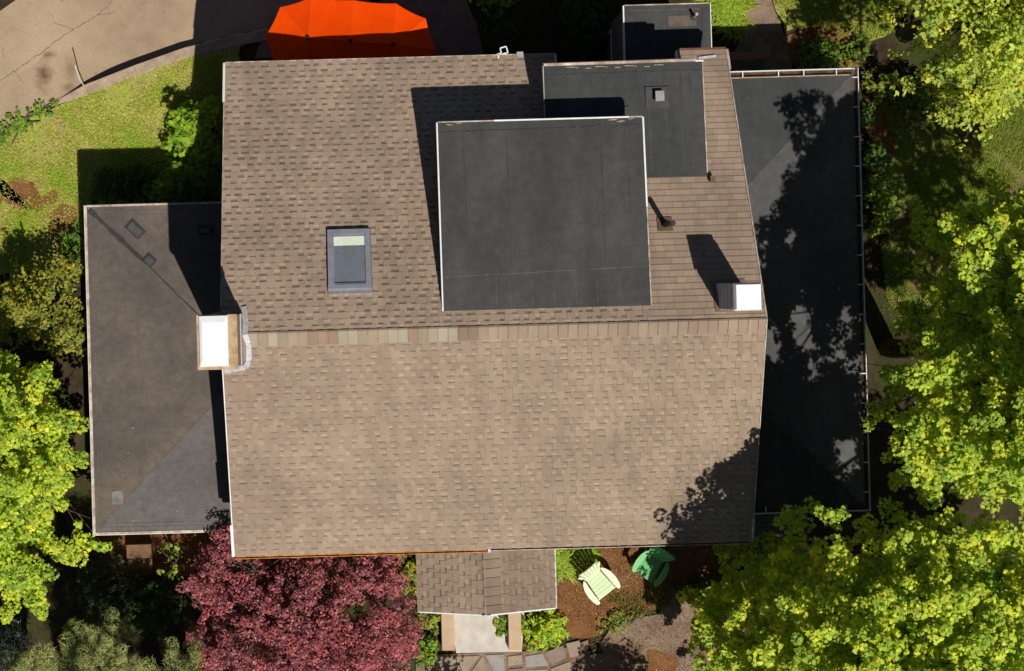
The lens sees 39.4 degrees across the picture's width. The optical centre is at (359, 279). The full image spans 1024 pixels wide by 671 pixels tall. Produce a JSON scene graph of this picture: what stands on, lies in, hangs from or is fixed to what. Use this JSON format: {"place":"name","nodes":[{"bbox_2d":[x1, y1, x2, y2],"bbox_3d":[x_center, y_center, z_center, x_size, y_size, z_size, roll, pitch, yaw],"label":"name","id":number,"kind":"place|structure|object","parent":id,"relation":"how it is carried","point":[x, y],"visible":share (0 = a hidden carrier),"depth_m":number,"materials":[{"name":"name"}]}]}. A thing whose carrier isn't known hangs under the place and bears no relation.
{"place":"outdoors","nodes":[
{"label":"outdoors","id":0,"kind":"place"},
{"bbox_2d":[0,45,240,274],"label":"lawn","id":1,"kind":"structure","parent":0,"point":[231,54],"depth_m":35.49,"materials":[{"name":"plant"}]},
{"bbox_2d":[0,177,58,216],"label":"bare soil","id":2,"kind":"structure","parent":1,"relation":"on","point":[23,186],"depth_m":35.48,"materials":[{"name":"brown soil"}]},
{"bbox_2d":[0,99,58,148],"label":"shrub","id":3,"kind":"object","parent":1,"relation":"on","point":[19,123],"visible":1,"depth_m":35.38,"materials":[{"name":"green plant"}]},
{"bbox_2d":[48,198,84,267],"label":"bare soil","id":4,"kind":"structure","parent":1,"relation":"on","point":[54,227],"depth_m":35.48,"materials":[{"name":"brown soil"}]},
{"bbox_2d":[56,218,84,263],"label":"shrub","id":5,"kind":"object","parent":4,"relation":"on","point":[73,241],"visible":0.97,"depth_m":35.14,"materials":[{"name":"green plant"}]},
{"bbox_2d":[0,75,219,263],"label":"fallen leaves","id":6,"kind":"object","parent":1,"relation":"on","point":[84,165],"visible":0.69,"depth_m":35.47,"materials":[{"name":"brown plant"}]},
{"bbox_2d":[88,163,156,204],"bbox_3d":[-5.908,-2.380,35.318,1.800,0.585,1.118,-2,90,0],"label":"shrub","id":7,"kind":"object","parent":1,"relation":"on","point":[119,185],"visible":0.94,"depth_m":35.26,"materials":[{"name":"green plant"}]},
{"bbox_2d":[141,154,221,202],"bbox_3d":[-4.305,-2.372,34.841,2.278,1.532,1.379,-2,90,0],"label":"shrub","id":8,"kind":"object","parent":1,"relation":"on","point":[179,177],"visible":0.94,"depth_m":34.52,"materials":[{"name":"green plant"}]},
{"bbox_2d":[160,95,222,163],"bbox_3d":[-4.071,-3.688,34.734,1.770,1.745,1.692,-2,90,0],"label":"shrub","id":9,"kind":"object","parent":1,"relation":"on","point":[186,129],"visible":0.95,"depth_m":34.37,"materials":[{"name":"green plant"}]},
{"bbox_2d":[126,542,153,568],"bbox_3d":[-5.458,6.852,35.235,0.615,0.530,0.630,-2,90,0],"label":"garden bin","id":10,"kind":"object","parent":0,"point":[139,555],"visible":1,"depth_m":35.05,"materials":[{"name":"brown wood"}]},
{"bbox_2d":[0,0,380,128],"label":"driveway","id":11,"kind":"structure","parent":0,"point":[46,46],"depth_m":35.77,"materials":[{"name":"brown concrete"}]},
{"bbox_2d":[254,0,483,57],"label":"patio","id":12,"kind":"structure","parent":0,"point":[452,27],"depth_m":35.49,"materials":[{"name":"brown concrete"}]},
{"bbox_2d":[265,0,435,60],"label":"patio umbrella","id":13,"kind":"object","parent":12,"relation":"on","point":[322,29],"visible":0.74,"depth_m":33.22,"materials":[{"name":"orange fabric"}]},
{"bbox_2d":[416,640,588,670],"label":"flagstone path","id":14,"kind":"structure","parent":0,"point":[573,656],"depth_m":35.46,"materials":[{"name":"beige stone"}]},
{"bbox_2d":[0,0,1023,670],"bbox_3d":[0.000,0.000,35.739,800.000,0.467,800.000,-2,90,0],"label":"ground","id":15,"kind":"structure","parent":0,"point":[536,26],"depth_m":35.53,"materials":[{"name":"soil"}]},
{"bbox_2d":[0,616,41,669],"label":"shrub","id":16,"kind":"object","parent":15,"relation":"on","point":[19,640],"visible":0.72,"depth_m":34.12,"materials":[{"name":"green plant"}]},
{"bbox_2d":[0,640,64,670],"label":"pine tree","id":17,"kind":"object","parent":15,"relation":"on","point":[27,664],"visible":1,"depth_m":31.03,"materials":[{"name":"green plant"}]},
{"bbox_2d":[0,251,87,357],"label":"shrub","id":18,"kind":"object","parent":15,"relation":"on","point":[20,304],"visible":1,"depth_m":33.71,"materials":[{"name":"green plant"}]},
{"bbox_2d":[0,348,112,624],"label":"maple tree","id":19,"kind":"object","parent":15,"relation":"on","point":[42,460],"visible":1,"depth_m":30.91,"materials":[{"name":"green plant"}]},
{"bbox_2d":[52,605,142,670],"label":"shrub","id":20,"kind":"object","parent":15,"relation":"on","point":[108,647],"visible":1,"depth_m":31.15,"materials":[{"name":"green plant"}]},
{"bbox_2d":[68,546,126,624],"bbox_3d":[-6.406,7.492,34.756,1.486,1.700,2.046,-2,90,0],"label":"shrub","id":21,"kind":"object","parent":15,"relation":"on","point":[98,585],"visible":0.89,"depth_m":34.44,"materials":[{"name":"green plant"}]},
{"bbox_2d":[110,573,180,639],"bbox_3d":[-5.254,7.933,34.624,1.740,1.964,1.532,-2,90,0],"label":"shrub","id":22,"kind":"object","parent":15,"relation":"on","point":[135,609],"visible":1,"depth_m":34.34,"materials":[{"name":"green plant"}]},
{"bbox_2d":[86,532,230,577],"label":"bare soil","id":23,"kind":"structure","parent":15,"relation":"on","point":[188,543],"depth_m":35.49,"materials":[{"name":"brown soil"}]},
{"bbox_2d":[156,542,183,590],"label":"shrub","id":24,"kind":"object","parent":23,"relation":"on","point":[174,563],"visible":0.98,"depth_m":34.21,"materials":[{"name":"green plant"}]},
{"bbox_2d":[54,29,269,105],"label":"retaining wall","id":25,"kind":"structure","parent":15,"relation":"on","point":[166,59],"depth_m":35.45,"materials":[{"name":"beige concrete"}]},
{"bbox_2d":[128,636,204,670],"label":"pine tree","id":26,"kind":"object","parent":15,"relation":"on","point":[173,651],"visible":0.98,"depth_m":31.96,"materials":[{"name":"green plant"}]},
{"bbox_2d":[175,523,425,670],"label":"red maple tree","id":27,"kind":"object","parent":15,"relation":"on","point":[260,630],"visible":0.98,"depth_m":31.66,"materials":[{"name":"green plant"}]},
{"bbox_2d":[397,554,416,595],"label":"shrub","id":28,"kind":"object","parent":15,"relation":"on","point":[409,568],"visible":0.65,"depth_m":34.89,"materials":[{"name":"green plant"}]},
{"bbox_2d":[416,634,438,667],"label":"shrub","id":29,"kind":"object","parent":15,"relation":"on","point":[429,655],"visible":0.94,"depth_m":35.21,"materials":[{"name":"green plant"}]},
{"bbox_2d":[415,612,440,636],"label":"shrub","id":30,"kind":"object","parent":15,"relation":"on","point":[431,621],"visible":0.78,"depth_m":35.16,"materials":[{"name":"green plant"}]},
{"bbox_2d":[441,614,454,650],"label":"wall","id":31,"kind":"structure","parent":15,"relation":"on","point":[447,634],"depth_m":35.17,"materials":[{"name":"beige paint"}]},
{"bbox_2d":[84,3,870,617],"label":"house","id":32,"kind":"structure","parent":15,"relation":"on","point":[482,335],"depth_m":30.25,"materials":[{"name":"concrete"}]},
{"bbox_2d":[454,612,524,652],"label":"walkway","id":33,"kind":"structure","parent":15,"relation":"on","point":[474,634],"depth_m":35.45,"materials":[{"name":"concrete"}]},
{"bbox_2d":[492,614,507,637],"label":"shrub","id":34,"kind":"object","parent":33,"relation":"on","point":[501,623],"visible":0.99,"depth_m":35.37,"materials":[{"name":"green plant"}]},
{"bbox_2d":[465,0,518,17],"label":"shrub","id":35,"kind":"object","parent":15,"relation":"on","point":[497,3],"visible":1,"depth_m":35.21,"materials":[{"name":"green plant"}]},
{"bbox_2d":[507,613,521,650],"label":"wall","id":36,"kind":"structure","parent":15,"relation":"on","point":[514,634],"depth_m":35.17,"materials":[{"name":"beige paint"}]},
{"bbox_2d":[606,29,611,60],"bbox_3d":[6.155,-5.528,35.040,0.040,0.920,1.221,-2,90,0],"label":"handrail","id":37,"kind":"object","parent":15,"relation":"on","point":[610,31],"visible":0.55,"depth_m":34.58,"materials":[{"name":"black metal"}]},
{"bbox_2d":[597,610,644,634],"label":"shrub","id":38,"kind":"object","parent":15,"relation":"on","point":[617,623],"visible":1,"depth_m":35.38,"materials":[{"name":"green plant"}]},
{"bbox_2d":[538,545,726,637],"bbox_3d":[6.742,7.596,35.490,5.853,0.001,2.715,-2,90,0],"label":"mulch bed","id":39,"kind":"object","parent":15,"relation":"on","point":[574,627],"visible":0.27,"depth_m":35.49,"materials":[{"name":"brown wood"}]},
{"bbox_2d":[521,609,569,652],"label":"shrub","id":40,"kind":"object","parent":39,"relation":"on","point":[549,629],"visible":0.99,"depth_m":35.15,"materials":[{"name":"green plant"}]},
{"bbox_2d":[555,548,602,587],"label":"daylily","id":41,"kind":"object","parent":39,"relation":"on","point":[567,561],"visible":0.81,"depth_m":35.39,"materials":[{"name":"green plant"}]},
{"bbox_2d":[577,560,620,604],"bbox_3d":[5.873,7.450,35.111,0.850,0.778,0.914,-38,90,0],"label":"garden chair","id":42,"kind":"object","parent":39,"relation":"on","point":[606,585],"visible":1,"depth_m":35.11,"materials":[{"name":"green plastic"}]},
{"bbox_2d":[630,546,675,586],"bbox_3d":[7.251,7.011,35.111,0.850,0.778,0.914,34,90,0],"label":"garden chair","id":43,"kind":"object","parent":39,"relation":"on","point":[660,555],"visible":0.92,"depth_m":35.05,"materials":[{"name":"green plastic"}]},
{"bbox_2d":[607,573,723,620],"bbox_3d":[7.724,7.946,35.432,3.114,0.112,0.815,-13,90,0],"label":"ground cover","id":44,"kind":"object","parent":39,"relation":"on","point":[655,600],"visible":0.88,"depth_m":35.45,"materials":[{"name":"green plant"}]},
{"bbox_2d":[664,576,718,610],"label":"shrub","id":45,"kind":"object","parent":39,"relation":"on","point":[699,583],"visible":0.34,"depth_m":35.30,"materials":[{"name":"green plant"}]},
{"bbox_2d":[695,0,764,44],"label":"daylily","id":46,"kind":"object","parent":15,"relation":"on","point":[730,14],"visible":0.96,"depth_m":35.38,"materials":[{"name":"green plant"}]},
{"bbox_2d":[740,512,808,558],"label":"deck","id":47,"kind":"structure","parent":15,"relation":"on","point":[764,523],"depth_m":35.04,"materials":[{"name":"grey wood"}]},
{"bbox_2d":[676,496,1023,670],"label":"maple tree","id":48,"kind":"object","parent":15,"relation":"on","point":[952,601],"visible":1,"depth_m":26.63,"materials":[{"name":"green plant"}]},
{"bbox_2d":[860,139,892,171],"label":"shrub","id":49,"kind":"object","parent":15,"relation":"on","point":[877,159],"visible":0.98,"depth_m":35.08,"materials":[{"name":"green plant"}]},
{"bbox_2d":[859,168,1023,528],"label":"maple tree","id":50,"kind":"object","parent":15,"relation":"on","point":[990,290],"visible":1,"depth_m":26.81,"materials":[{"name":"green plant"}]},
{"bbox_2d":[874,0,1023,151],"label":"ash tree","id":51,"kind":"object","parent":15,"relation":"on","point":[998,67],"visible":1,"depth_m":29.31,"materials":[{"name":"green plant"}]},
{"bbox_2d":[581,577,749,670],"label":"trodden path","id":52,"kind":"structure","parent":0,"point":[624,664],"depth_m":35.49,"materials":[{"name":"brown gravel"}]},
{"bbox_2d":[591,633,642,669],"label":"ground cover","id":53,"kind":"object","parent":52,"relation":"on","point":[611,661],"visible":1,"depth_m":35.45,"materials":[{"name":"green plant"}]},
{"bbox_2d":[588,590,717,670],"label":"mulch chips","id":54,"kind":"object","parent":52,"relation":"on","point":[649,643],"visible":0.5,"depth_m":35.47,"materials":[{"name":"brown wood"}]},
{"bbox_2d":[643,649,677,670],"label":"mulch bed","id":55,"kind":"object","parent":52,"relation":"on","point":[658,661],"visible":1,"depth_m":35.48,"materials":[{"name":"brown soil"}]},
{"bbox_2d":[723,546,738,568],"bbox_3d":[9.257,6.881,35.350,0.320,0.300,0.646,-2,90,0],"label":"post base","id":56,"kind":"object","parent":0,"point":[729,561],"visible":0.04,"depth_m":35.20,"materials":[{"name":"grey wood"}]},
{"bbox_2d":[730,0,791,70],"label":"path","id":57,"kind":"structure","parent":0,"point":[767,34],"depth_m":35.49,"materials":[{"name":"beige concrete"}]},
{"bbox_2d":[729,51,769,60],"bbox_3d":[9.614,-5.554,35.270,1.084,0.460,0.209,-2,90,0],"label":"bench","id":58,"kind":"object","parent":57,"relation":"on","point":[753,55],"visible":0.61,"depth_m":35.04,"materials":[{"name":"brown wood"}]},
{"bbox_2d":[773,0,905,45],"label":"lawn","id":59,"kind":"structure","parent":0,"point":[790,18],"depth_m":35.49,"materials":[{"name":"plant"}]},
{"bbox_2d":[788,22,860,70],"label":"bare soil","id":60,"kind":"structure","parent":59,"relation":"on","point":[807,33],"depth_m":35.48,"materials":[{"name":"brown soil"}]},
{"bbox_2d":[797,32,846,68],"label":"shrub","id":61,"kind":"object","parent":60,"relation":"on","point":[826,50],"visible":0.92,"depth_m":34.98,"materials":[{"name":"green plant"}]},
{"bbox_2d":[841,30,875,67],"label":"shrub","id":62,"kind":"object","parent":60,"relation":"on","point":[861,51],"visible":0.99,"depth_m":35.11,"materials":[{"name":"green plant"}]},
{"bbox_2d":[877,69,1023,334],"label":"lawn","id":63,"kind":"structure","parent":0,"point":[900,178],"depth_m":35.49,"materials":[{"name":"green plant"}]},
{"bbox_2d":[866,91,894,160],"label":"bare soil","id":64,"kind":"structure","parent":63,"relation":"on","point":[883,131],"depth_m":35.49,"materials":[{"name":"brown soil"}]},
{"bbox_2d":[860,98,877,126],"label":"shrub","id":65,"kind":"object","parent":64,"relation":"on","point":[869,111],"visible":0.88,"depth_m":35.22,"materials":[{"name":"green plant"}]},
{"bbox_2d":[861,66,901,108],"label":"shrub","id":66,"kind":"object","parent":63,"relation":"on","point":[885,80],"visible":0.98,"depth_m":35.05,"materials":[{"name":"green plant"}]},
{"bbox_2d":[862,170,908,237],"bbox_3d":[12.832,-1.877,34.903,1.094,1.408,1.689,-2,90,0],"label":"shrub","id":67,"kind":"object","parent":63,"relation":"on","point":[878,195],"visible":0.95,"depth_m":34.76,"materials":[{"name":"green plant"}]},
{"bbox_2d":[885,67,945,125],"bbox_3d":[13.808,-4.561,34.937,1.496,1.341,1.471,-2,90,0],"label":"shrub","id":68,"kind":"object","parent":63,"relation":"on","point":[921,98],"visible":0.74,"depth_m":34.78,"materials":[{"name":"green plant"}]},
{"bbox_2d":[869,82,1023,335],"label":"fallen leaves","id":69,"kind":"object","parent":63,"relation":"on","point":[922,199],"visible":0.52,"depth_m":35.48,"materials":[{"name":"brown plant"}]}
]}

